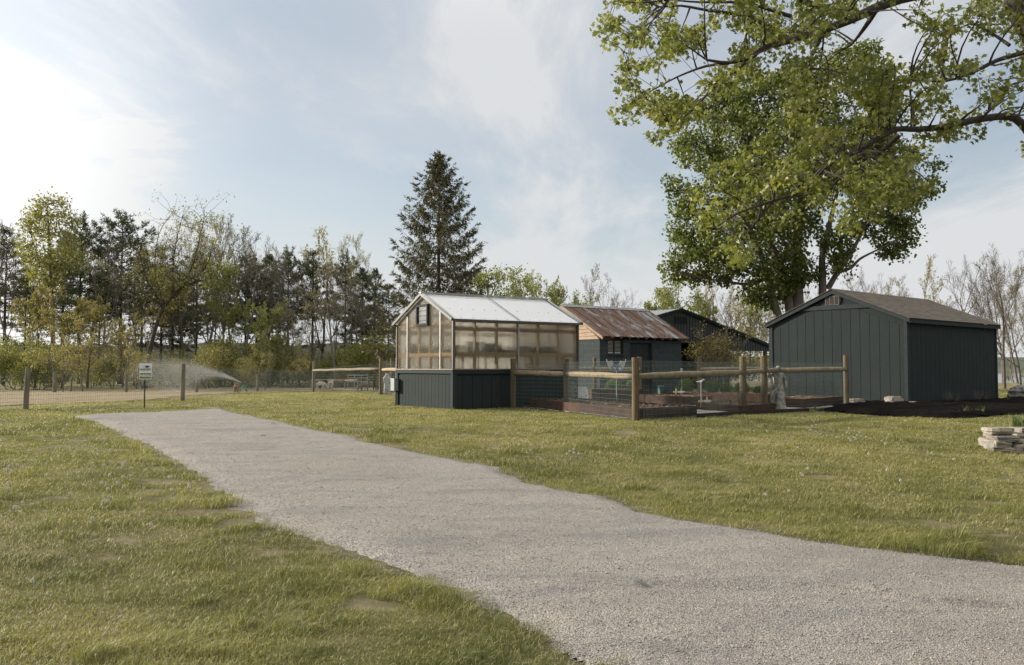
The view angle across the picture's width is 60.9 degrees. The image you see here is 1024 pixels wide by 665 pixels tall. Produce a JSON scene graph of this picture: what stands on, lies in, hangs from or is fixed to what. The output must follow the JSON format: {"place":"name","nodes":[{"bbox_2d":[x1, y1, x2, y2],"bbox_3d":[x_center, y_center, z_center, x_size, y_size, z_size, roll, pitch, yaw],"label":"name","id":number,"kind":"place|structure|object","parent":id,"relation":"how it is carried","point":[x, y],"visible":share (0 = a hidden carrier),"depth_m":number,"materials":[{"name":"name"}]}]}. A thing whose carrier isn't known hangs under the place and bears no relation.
{"place":"outdoors","nodes":[
{"label":"outdoors","id":0,"kind":"place"},
{"bbox_2d":[0,388,374,404],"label":"paddock dirt","id":1,"kind":"structure","parent":0,"point":[75,395],"depth_m":34.87,"materials":[{"name":"beige soil"}]},
{"bbox_2d":[20,323,76,382],"bbox_3d":[-29.102,1.696,55.065,3.142,4.553,2.620,0,-2,7],"label":"young tree","id":2,"kind":"object","parent":1,"relation":"on","point":[46,358],"visible":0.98,"depth_m":54.76,"materials":[{"name":"green plant"}]},
{"bbox_2d":[37,312,98,390],"bbox_3d":[-29.224,1.375,58.347,3.219,5.592,3.859,0,-2,2],"label":"young tree","id":3,"kind":"object","parent":1,"relation":"on","point":[77,352],"visible":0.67,"depth_m":58.39,"materials":[{"name":"green plant"}]},
{"bbox_2d":[51,317,111,390],"bbox_3d":[-28.787,1.549,57.792,2.973,5.165,3.564,-2,-3,44],"label":"young tree","id":4,"kind":"object","parent":1,"relation":"on","point":[77,346],"visible":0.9,"depth_m":57.83,"materials":[{"name":"green plant"}]},
{"bbox_2d":[121,352,241,391],"bbox_3d":[-20.151,2.162,50.140,7.167,2.762,5.611,-2,-3,34],"label":"water spray","id":5,"kind":"object","parent":1,"relation":"on","point":[210,375],"visible":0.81,"depth_m":50.67,"materials":[{"name":"white liquid"}]},
{"bbox_2d":[0,380,1023,664],"bbox_3d":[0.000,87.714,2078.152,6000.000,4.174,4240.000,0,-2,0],"label":"ground","id":6,"kind":"structure","parent":0,"point":[362,600],"depth_m":8.16,"materials":[{"name":"green plant"}]},
{"bbox_2d":[0,212,41,384],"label":"bare tree","id":7,"kind":"object","parent":6,"relation":"on","point":[7,266],"visible":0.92,"depth_m":81.13,"materials":[{"name":"brown plant"}]},
{"bbox_2d":[0,265,44,356],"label":"tree","id":8,"kind":"object","parent":6,"relation":"on","point":[16,324],"visible":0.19,"depth_m":95.56,"materials":[{"name":"green plant"}]},
{"bbox_2d":[0,224,47,383],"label":"pine tree","id":9,"kind":"object","parent":6,"relation":"on","point":[20,292],"visible":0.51,"depth_m":83.95,"materials":[{"name":"green plant"}]},
{"bbox_2d":[0,332,61,389],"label":"hedge shrub","id":10,"kind":"object","parent":6,"relation":"on","point":[5,365],"visible":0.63,"depth_m":64.07,"materials":[{"name":"green plant"}]},
{"bbox_2d":[8,281,66,387],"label":"leafy tree","id":11,"kind":"object","parent":6,"relation":"on","point":[37,302],"visible":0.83,"depth_m":67.35,"materials":[{"name":"green plant"}]},
{"bbox_2d":[11,344,70,389],"bbox_3d":[-33.586,2.502,62.158,4.524,3.388,3.271,-1,-3,26],"label":"hedge shrub","id":12,"kind":"object","parent":6,"relation":"on","point":[29,364],"visible":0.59,"depth_m":61.95,"materials":[{"name":"green plant"}]},
{"bbox_2d":[10,186,97,386],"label":"leafy tree","id":13,"kind":"object","parent":6,"relation":"on","point":[48,263],"visible":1,"depth_m":70.90,"materials":[{"name":"green plant"}]},
{"bbox_2d":[11,243,109,359],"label":"pine tree","id":14,"kind":"object","parent":6,"relation":"on","point":[62,307],"visible":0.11,"depth_m":93.94,"materials":[{"name":"green plant"}]},
{"bbox_2d":[30,295,102,388],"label":"leafy tree","id":15,"kind":"object","parent":6,"relation":"on","point":[79,308],"visible":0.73,"depth_m":65.53,"materials":[{"name":"green plant"}]},
{"bbox_2d":[38,211,128,383],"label":"pine tree","id":16,"kind":"object","parent":6,"relation":"on","point":[88,236],"visible":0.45,"depth_m":85.70,"materials":[{"name":"green plant"}]},
{"bbox_2d":[70,344,107,386],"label":"hedge shrub","id":17,"kind":"object","parent":6,"relation":"on","point":[85,371],"visible":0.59,"depth_m":71.92,"materials":[{"name":"green plant"}]},
{"bbox_2d":[65,293,122,387],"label":"leafy tree","id":18,"kind":"object","parent":6,"relation":"on","point":[94,316],"visible":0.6,"depth_m":68.51,"materials":[{"name":"green plant"}]},
{"bbox_2d":[95,316,129,388],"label":"tree","id":19,"kind":"object","parent":6,"relation":"on","point":[115,335],"visible":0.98,"depth_m":66.07,"materials":[{"name":"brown plant"}]},
{"bbox_2d":[85,230,140,384],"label":"bare tree","id":20,"kind":"object","parent":6,"relation":"on","point":[115,276],"visible":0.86,"depth_m":81.77,"materials":[{"name":"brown plant"}]},
{"bbox_2d":[89,349,141,386],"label":"hedge shrub","id":21,"kind":"object","parent":6,"relation":"on","point":[113,368],"visible":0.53,"depth_m":73.04,"materials":[{"name":"green plant"}]},
{"bbox_2d":[65,208,179,383],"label":"pine tree","id":22,"kind":"object","parent":6,"relation":"on","point":[127,241],"visible":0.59,"depth_m":85.58,"materials":[{"name":"green plant"}]},
{"bbox_2d":[103,316,143,386],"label":"leafy tree","id":23,"kind":"object","parent":6,"relation":"on","point":[124,346],"visible":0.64,"depth_m":72.35,"materials":[{"name":"green plant"}]},
{"bbox_2d":[82,244,171,385],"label":"bare tree","id":24,"kind":"object","parent":6,"relation":"on","point":[131,316],"visible":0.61,"depth_m":78.08,"materials":[{"name":"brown plant"}]},
{"bbox_2d":[120,335,163,388],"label":"hedge shrub","id":25,"kind":"object","parent":6,"relation":"on","point":[137,367],"visible":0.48,"depth_m":65.70,"materials":[{"name":"green plant"}]},
{"bbox_2d":[1,371,309,391],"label":"paddock fence","id":26,"kind":"object","parent":6,"relation":"on","point":[54,389],"visible":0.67,"depth_m":49.87,"materials":[{"name":"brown wood"}]},
{"bbox_2d":[0,361,314,410],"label":"paddock fence","id":27,"kind":"object","parent":6,"relation":"on","point":[28,373],"visible":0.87,"depth_m":28.42,"materials":[{"name":"brown wood"}]},
{"bbox_2d":[130,263,192,385],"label":"leafy tree","id":28,"kind":"object","parent":6,"relation":"on","point":[182,298],"visible":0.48,"depth_m":75.65,"materials":[{"name":"green plant"}]},
{"bbox_2d":[130,349,198,386],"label":"hedge shrub","id":29,"kind":"object","parent":6,"relation":"on","point":[163,362],"visible":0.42,"depth_m":73.42,"materials":[{"name":"green plant"}]},
{"bbox_2d":[137,226,209,385],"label":"bare tree","id":30,"kind":"object","parent":6,"relation":"on","point":[181,336],"visible":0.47,"depth_m":76.36,"materials":[{"name":"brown plant"}]},
{"bbox_2d":[146,263,209,351],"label":"pine tree","id":31,"kind":"object","parent":6,"relation":"on","point":[172,339],"visible":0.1,"depth_m":94.91,"materials":[{"name":"green plant"}]},
{"bbox_2d":[118,183,244,387],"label":"leaning tree","id":32,"kind":"object","parent":6,"relation":"on","point":[162,304],"visible":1,"depth_m":67.91,"materials":[{"name":"green plant"}]},
{"bbox_2d":[159,271,204,380],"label":"pine tree","id":33,"kind":"object","parent":6,"relation":"on","point":[176,341],"visible":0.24,"depth_m":96.77,"materials":[{"name":"green plant"}]},
{"bbox_2d":[170,248,222,383],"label":"pine tree","id":34,"kind":"object","parent":6,"relation":"on","point":[188,319],"visible":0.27,"depth_m":87.79,"materials":[{"name":"green plant"}]},
{"bbox_2d":[0,342,395,380],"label":"railway bank","id":35,"kind":"structure","parent":6,"relation":"on","point":[328,349],"depth_m":109.94,"materials":[{"name":"green plant"}]},
{"bbox_2d":[180,215,234,384],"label":"bare tree","id":36,"kind":"object","parent":6,"relation":"on","point":[193,319],"visible":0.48,"depth_m":79.50,"materials":[{"name":"plant"}]},
{"bbox_2d":[186,328,234,387],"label":"hedge shrub","id":37,"kind":"object","parent":6,"relation":"on","point":[206,362],"visible":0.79,"depth_m":67.95,"materials":[{"name":"green plant"}]},
{"bbox_2d":[181,212,249,383],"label":"bare tree","id":38,"kind":"object","parent":6,"relation":"on","point":[230,231],"visible":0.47,"depth_m":82.23,"materials":[{"name":"green plant"}]},
{"bbox_2d":[172,212,264,384],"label":"bare tree","id":39,"kind":"object","parent":6,"relation":"on","point":[238,251],"visible":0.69,"depth_m":79.83,"materials":[{"name":"plant"}]},
{"bbox_2d":[190,332,248,386],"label":"hedge shrub","id":40,"kind":"object","parent":6,"relation":"on","point":[208,346],"visible":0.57,"depth_m":72.58,"materials":[{"name":"green plant"}]},
{"bbox_2d":[197,247,254,385],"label":"budding tree","id":41,"kind":"object","parent":6,"relation":"on","point":[227,273],"visible":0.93,"depth_m":76.49,"materials":[{"name":"green plant"}]},
{"bbox_2d":[215,249,272,360],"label":"pine tree","id":42,"kind":"object","parent":6,"relation":"on","point":[252,279],"visible":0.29,"depth_m":89.86,"materials":[{"name":"green plant"}]},
{"bbox_2d":[231,344,269,388],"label":"hedge shrub","id":43,"kind":"object","parent":6,"relation":"on","point":[253,376],"visible":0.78,"depth_m":65.76,"materials":[{"name":"green plant"}]},
{"bbox_2d":[218,226,297,384],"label":"bare tree","id":44,"kind":"object","parent":6,"relation":"on","point":[255,281],"visible":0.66,"depth_m":83.26,"materials":[{"name":"plant"}]},
{"bbox_2d":[216,334,303,385],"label":"hedge shrub","id":45,"kind":"object","parent":6,"relation":"on","point":[259,360],"visible":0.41,"depth_m":74.59,"materials":[{"name":"green plant"}]},
{"bbox_2d":[242,253,298,342],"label":"pine tree","id":46,"kind":"object","parent":6,"relation":"on","point":[267,259],"visible":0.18,"depth_m":91.98,"materials":[{"name":"green plant"}]},
{"bbox_2d":[250,297,302,387],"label":"budding tree","id":47,"kind":"object","parent":6,"relation":"on","point":[276,343],"visible":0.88,"depth_m":70.38,"materials":[{"name":"green plant"}]},
{"bbox_2d":[250,244,322,383],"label":"pine tree","id":48,"kind":"object","parent":6,"relation":"on","point":[288,255],"visible":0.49,"depth_m":87.78,"materials":[{"name":"green plant"}]},
{"bbox_2d":[264,298,314,387],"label":"bare tree","id":49,"kind":"object","parent":6,"relation":"on","point":[284,323],"visible":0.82,"depth_m":70.42,"materials":[{"name":"plant"}]},
{"bbox_2d":[267,348,321,386],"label":"hedge shrub","id":50,"kind":"object","parent":6,"relation":"on","point":[292,368],"visible":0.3,"depth_m":73.39,"materials":[{"name":"green plant"}]},
{"bbox_2d":[264,247,325,384],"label":"bare tree","id":51,"kind":"object","parent":6,"relation":"on","point":[281,287],"visible":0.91,"depth_m":78.59,"materials":[{"name":"plant"}]},
{"bbox_2d":[280,348,319,386],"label":"hedge shrub","id":52,"kind":"object","parent":6,"relation":"on","point":[302,365],"visible":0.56,"depth_m":69.80,"materials":[{"name":"green plant"}]},
{"bbox_2d":[294,288,333,387],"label":"tree","id":53,"kind":"object","parent":6,"relation":"on","point":[318,314],"visible":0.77,"depth_m":69.90,"materials":[{"name":"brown plant"}]},
{"bbox_2d":[289,248,343,382],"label":"pine tree","id":54,"kind":"object","parent":6,"relation":"on","point":[313,269],"visible":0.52,"depth_m":89.94,"materials":[{"name":"green plant"}]},
{"bbox_2d":[270,265,363,387],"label":"bare tree","id":55,"kind":"object","parent":6,"relation":"on","point":[329,319],"visible":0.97,"depth_m":68.26,"materials":[{"name":"grey plant"}]},
{"bbox_2d":[299,225,335,363],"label":"budding tree","id":56,"kind":"object","parent":6,"relation":"on","point":[323,257],"visible":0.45,"depth_m":92.46,"materials":[{"name":"green plant"}]},
{"bbox_2d":[298,231,366,354],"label":"bare tree","id":57,"kind":"object","parent":6,"relation":"on","point":[350,281],"visible":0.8,"depth_m":84.47,"materials":[{"name":"plant"}]},
{"bbox_2d":[320,341,372,385],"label":"hedge shrub","id":58,"kind":"object","parent":6,"relation":"on","point":[342,353],"visible":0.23,"depth_m":74.54,"materials":[{"name":"green plant"}]},
{"bbox_2d":[323,249,373,354],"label":"pine tree","id":59,"kind":"object","parent":6,"relation":"on","point":[346,255],"visible":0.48,"depth_m":89.88,"materials":[{"name":"green plant"}]},
{"bbox_2d":[331,279,373,386],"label":"bare tree","id":60,"kind":"object","parent":6,"relation":"on","point":[357,315],"visible":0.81,"depth_m":74.81,"materials":[{"name":"plant"}]},
{"bbox_2d":[312,358,395,396],"bbox_3d":[-5.558,1.886,35.463,1.942,1.700,18.029,1,-3,-23],"label":"rail fence","id":61,"kind":"object","parent":6,"relation":"on","point":[391,369],"visible":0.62,"depth_m":35.52,"materials":[{"name":"brown wood"}]},
{"bbox_2d":[333,267,390,347],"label":"pine tree","id":62,"kind":"object","parent":6,"relation":"on","point":[367,281],"visible":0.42,"depth_m":91.82,"materials":[{"name":"green plant"}]},
{"bbox_2d":[336,327,395,386],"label":"hedge shrub","id":63,"kind":"object","parent":6,"relation":"on","point":[363,356],"visible":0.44,"depth_m":71.70,"materials":[{"name":"green plant"}]},
{"bbox_2d":[359,267,389,376],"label":"pine tree","id":64,"kind":"object","parent":6,"relation":"on","point":[376,273],"visible":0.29,"depth_m":95.12,"materials":[{"name":"green plant"}]},
{"bbox_2d":[372,283,405,366],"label":"pine tree","id":65,"kind":"object","parent":6,"relation":"on","point":[384,300],"visible":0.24,"depth_m":91.97,"materials":[{"name":"green plant"}]},
{"bbox_2d":[359,149,506,390],"bbox_3d":[-4.126,-3.469,54.374,10.435,15.873,10.593,0,-2,0],"label":"spruce tree","id":66,"kind":"object","parent":6,"relation":"on","point":[439,180],"visible":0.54,"depth_m":53.56,"materials":[{"name":"green plant"}]},
{"bbox_2d":[390,292,582,409],"bbox_3d":[-0.782,0.598,25.866,4.510,3.410,3.650,2,-3,-33],"label":"greenhouse","id":67,"kind":"object","parent":6,"relation":"on","point":[454,350],"visible":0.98,"depth_m":24.51,"materials":[{"name":"glass"}]},
{"bbox_2d":[416,304,428,325],"bbox_3d":[-2.543,-0.493,24.750,0.075,0.600,0.700,2,-3,-33],"label":"window","id":68,"kind":"structure","parent":67,"relation":"in","point":[422,311],"depth_m":24.73,"materials":[{"name":"glass"}]},
{"bbox_2d":[464,260,514,297],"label":"leafy tree","id":69,"kind":"object","parent":6,"relation":"on","point":[483,277],"visible":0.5,"depth_m":65.91,"materials":[{"name":"green plant"}]},
{"bbox_2d":[501,263,545,298],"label":"leafy tree","id":70,"kind":"object","parent":6,"relation":"on","point":[519,292],"visible":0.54,"depth_m":68.06,"materials":[{"name":"green plant"}]},
{"bbox_2d":[515,269,567,306],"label":"budding tree","id":71,"kind":"object","parent":6,"relation":"on","point":[553,299],"visible":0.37,"depth_m":61.97,"materials":[{"name":"green plant"}]},
{"bbox_2d":[568,262,619,306],"bbox_3d":[5.841,-0.630,63.546,4.933,9.089,2.728,1,-2,-15],"label":"bare tree","id":72,"kind":"object","parent":6,"relation":"on","point":[589,290],"visible":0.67,"depth_m":64.01,"materials":[{"name":"brown plant"}]},
{"bbox_2d":[588,388,647,400],"bbox_3d":[3.310,2.105,28.705,2.025,0.533,1.101,1,-2,-20],"label":"raised bed","id":73,"kind":"object","parent":6,"relation":"on","point":[620,391],"visible":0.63,"depth_m":28.13,"materials":[{"name":"wood"}]},
{"bbox_2d":[559,304,689,393],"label":"wooden shed","id":74,"kind":"structure","parent":6,"relation":"on","point":[619,334],"depth_m":33.64,"materials":[{"name":"paint"}]},
{"bbox_2d":[630,343,649,392],"bbox_3d":[4.876,1.433,33.339,1.160,2.050,0.090,2,-3,-38],"label":"door","id":75,"kind":"structure","parent":74,"relation":"in","point":[642,350],"depth_m":33.47,"materials":[{"name":"paint"}]},
{"bbox_2d":[621,393,712,404],"bbox_3d":[4.662,2.158,27.844,1.447,0.372,4.394,2,-3,-36],"label":"raised bed","id":76,"kind":"object","parent":6,"relation":"on","point":[663,398],"visible":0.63,"depth_m":26.78,"materials":[{"name":"wood"}]},
{"bbox_2d":[580,356,768,392],"bbox_3d":[6.592,1.757,31.880,10.514,1.782,0.993,2,-3,-33],"label":"garden fence","id":77,"kind":"object","parent":6,"relation":"on","point":[699,363],"visible":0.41,"depth_m":31.48,"materials":[{"name":"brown wood"}]},
{"bbox_2d":[525,403,831,418],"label":"garden gravel","id":78,"kind":"structure","parent":6,"relation":"on","point":[705,411],"depth_m":22.26,"materials":[{"name":"grey gravel"}]},
{"bbox_2d":[527,398,696,418],"bbox_3d":[2.347,1.921,21.968,1.948,0.350,6.710,1,-3,-22],"label":"raised bed","id":79,"kind":"object","parent":78,"relation":"on","point":[572,405],"visible":0.68,"depth_m":20.64,"materials":[{"name":"wood"}]},
{"bbox_2d":[696,400,774,410],"bbox_3d":[5.870,1.987,22.913,1.874,0.315,3.201,1,-2,-20],"label":"raised bed","id":80,"kind":"object","parent":78,"relation":"on","point":[757,406],"visible":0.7,"depth_m":22.14,"materials":[{"name":"wood"}]},
{"bbox_2d":[769,395,842,407],"bbox_3d":[8.460,2.074,25.712,1.627,0.374,3.384,-2,-3,39],"label":"raised bed","id":81,"kind":"object","parent":78,"relation":"on","point":[803,403],"visible":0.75,"depth_m":24.70,"materials":[{"name":"wood"}]},
{"bbox_2d":[510,355,848,420],"bbox_3d":[4.737,1.367,21.313,9.568,1.720,6.777,0,-2,0],"label":"garden fence","id":82,"kind":"object","parent":6,"relation":"on","point":[741,389],"visible":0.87,"depth_m":21.33,"materials":[{"name":"brown wood"}]},
{"bbox_2d":[647,282,715,316],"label":"leafy tree","id":83,"kind":"object","parent":6,"relation":"on","point":[669,305],"visible":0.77,"depth_m":83.84,"materials":[{"name":"green plant"}]},
{"bbox_2d":[693,265,718,319],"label":"budding tree","id":84,"kind":"object","parent":6,"relation":"on","point":[713,307],"visible":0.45,"depth_m":86.43,"materials":[{"name":"green plant"}]},
{"bbox_2d":[651,308,768,388],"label":"barn","id":85,"kind":"structure","parent":6,"relation":"on","point":[684,321],"depth_m":46.49,"materials":[{"name":"wood"}]},
{"bbox_2d":[664,392,769,401],"bbox_3d":[6.855,2.173,28.626,3.829,0.412,1.215,-2,-3,41],"label":"raised bed","id":86,"kind":"object","parent":6,"relation":"on","point":[754,397],"visible":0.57,"depth_m":27.96,"materials":[{"name":"wood"}]},
{"bbox_2d":[681,320,768,385],"bbox_3d":[8.406,1.128,36.118,4.820,3.337,3.680,2,-3,-37],"label":"garden bush","id":87,"kind":"object","parent":6,"relation":"on","point":[711,354],"visible":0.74,"depth_m":36.52,"materials":[{"name":"green plant"}]},
{"bbox_2d":[717,277,772,376],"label":"leafy tree","id":88,"kind":"object","parent":6,"relation":"on","point":[741,316],"visible":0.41,"depth_m":79.90,"materials":[{"name":"green plant"}]},
{"bbox_2d":[697,408,808,417],"bbox_3d":[5.763,1.922,20.761,4.544,0.142,0.200,2,-3,-40],"label":"garden edging","id":89,"kind":"object","parent":6,"relation":"on","point":[713,414],"visible":0.64,"depth_m":20.81,"materials":[{"name":"brown wood"}]},
{"bbox_2d":[738,301,784,379],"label":"budding tree","id":90,"kind":"object","parent":6,"relation":"on","point":[747,311],"visible":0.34,"depth_m":79.67,"materials":[{"name":"green plant"}]},
{"bbox_2d":[767,366,787,408],"bbox_3d":[6.891,1.474,22.680,0.539,1.221,0.418,0,-2,0],"label":"garden statue","id":91,"kind":"object","parent":6,"relation":"on","point":[780,400],"visible":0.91,"depth_m":22.57,"materials":[{"name":"stone"}]},
{"bbox_2d":[656,37,952,318],"bbox_3d":[14.344,-5.914,43.634,13.782,17.846,9.827,2,-3,-34],"label":"maple tree","id":92,"kind":"object","parent":6,"relation":"on","point":[782,284],"visible":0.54,"depth_m":42.46,"materials":[{"name":"green plant"}]},
{"bbox_2d":[590,0,1023,281],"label":"maple tree","id":93,"kind":"object","parent":6,"relation":"on","point":[876,108],"visible":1,"depth_m":14.66,"materials":[{"name":"green plant"}]},
{"bbox_2d":[765,288,1000,401],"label":"garden shed","id":94,"kind":"structure","parent":6,"relation":"on","point":[912,349],"depth_m":27.23,"materials":[{"name":"paint"}]},
{"bbox_2d":[810,397,1023,417],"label":"mulch bed","id":95,"kind":"object","parent":6,"relation":"on","point":[952,408],"visible":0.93,"depth_m":21.65,"materials":[{"name":"brown soil"}]},
{"bbox_2d":[918,253,945,303],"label":"budding tree","id":96,"kind":"object","parent":6,"relation":"on","point":[928,268],"visible":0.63,"depth_m":61.71,"materials":[{"name":"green plant"}]},
{"bbox_2d":[932,251,1001,317],"bbox_3d":[29.343,-0.810,54.688,3.742,8.664,4.020,1,-3,-23],"label":"bare tree","id":97,"kind":"object","parent":6,"relation":"on","point":[968,290],"visible":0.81,"depth_m":55.31,"materials":[{"name":"brown plant"}]},
{"bbox_2d":[965,271,1021,384],"bbox_3d":[32.131,-0.292,57.436,5.221,7.816,2.888,1,-3,-22],"label":"bare tree","id":98,"kind":"object","parent":6,"relation":"on","point":[1000,289],"visible":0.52,"depth_m":57.83,"materials":[{"name":"brown plant"}]},
{"bbox_2d":[965,245,1023,388],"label":"bare tree","id":99,"kind":"object","parent":6,"relation":"on","point":[993,262],"visible":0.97,"depth_m":45.33,"materials":[{"name":"grey plant"}]},
{"bbox_2d":[972,263,1023,383],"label":"bare tree","id":100,"kind":"object","parent":6,"relation":"on","point":[1014,366],"visible":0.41,"depth_m":61.82,"materials":[{"name":"brown plant"}]},
{"bbox_2d":[978,427,1023,453],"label":"stone wall","id":101,"kind":"structure","parent":6,"relation":"on","point":[1002,439],"depth_m":12.38,"materials":[{"name":"stone"}]},
{"bbox_2d":[984,283,1023,384],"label":"bare tree","id":102,"kind":"object","parent":6,"relation":"on","point":[1008,317],"visible":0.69,"depth_m":44.06,"materials":[{"name":"plant"}]},
{"bbox_2d":[0,0,1023,356],"label":"sky","id":103,"kind":"structure","parent":0,"point":[311,114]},
{"bbox_2d":[75,408,1023,664],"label":"gravel driveway","id":104,"kind":"structure","parent":0,"point":[341,468],"depth_m":6.23,"materials":[{"name":"grey gravel"}]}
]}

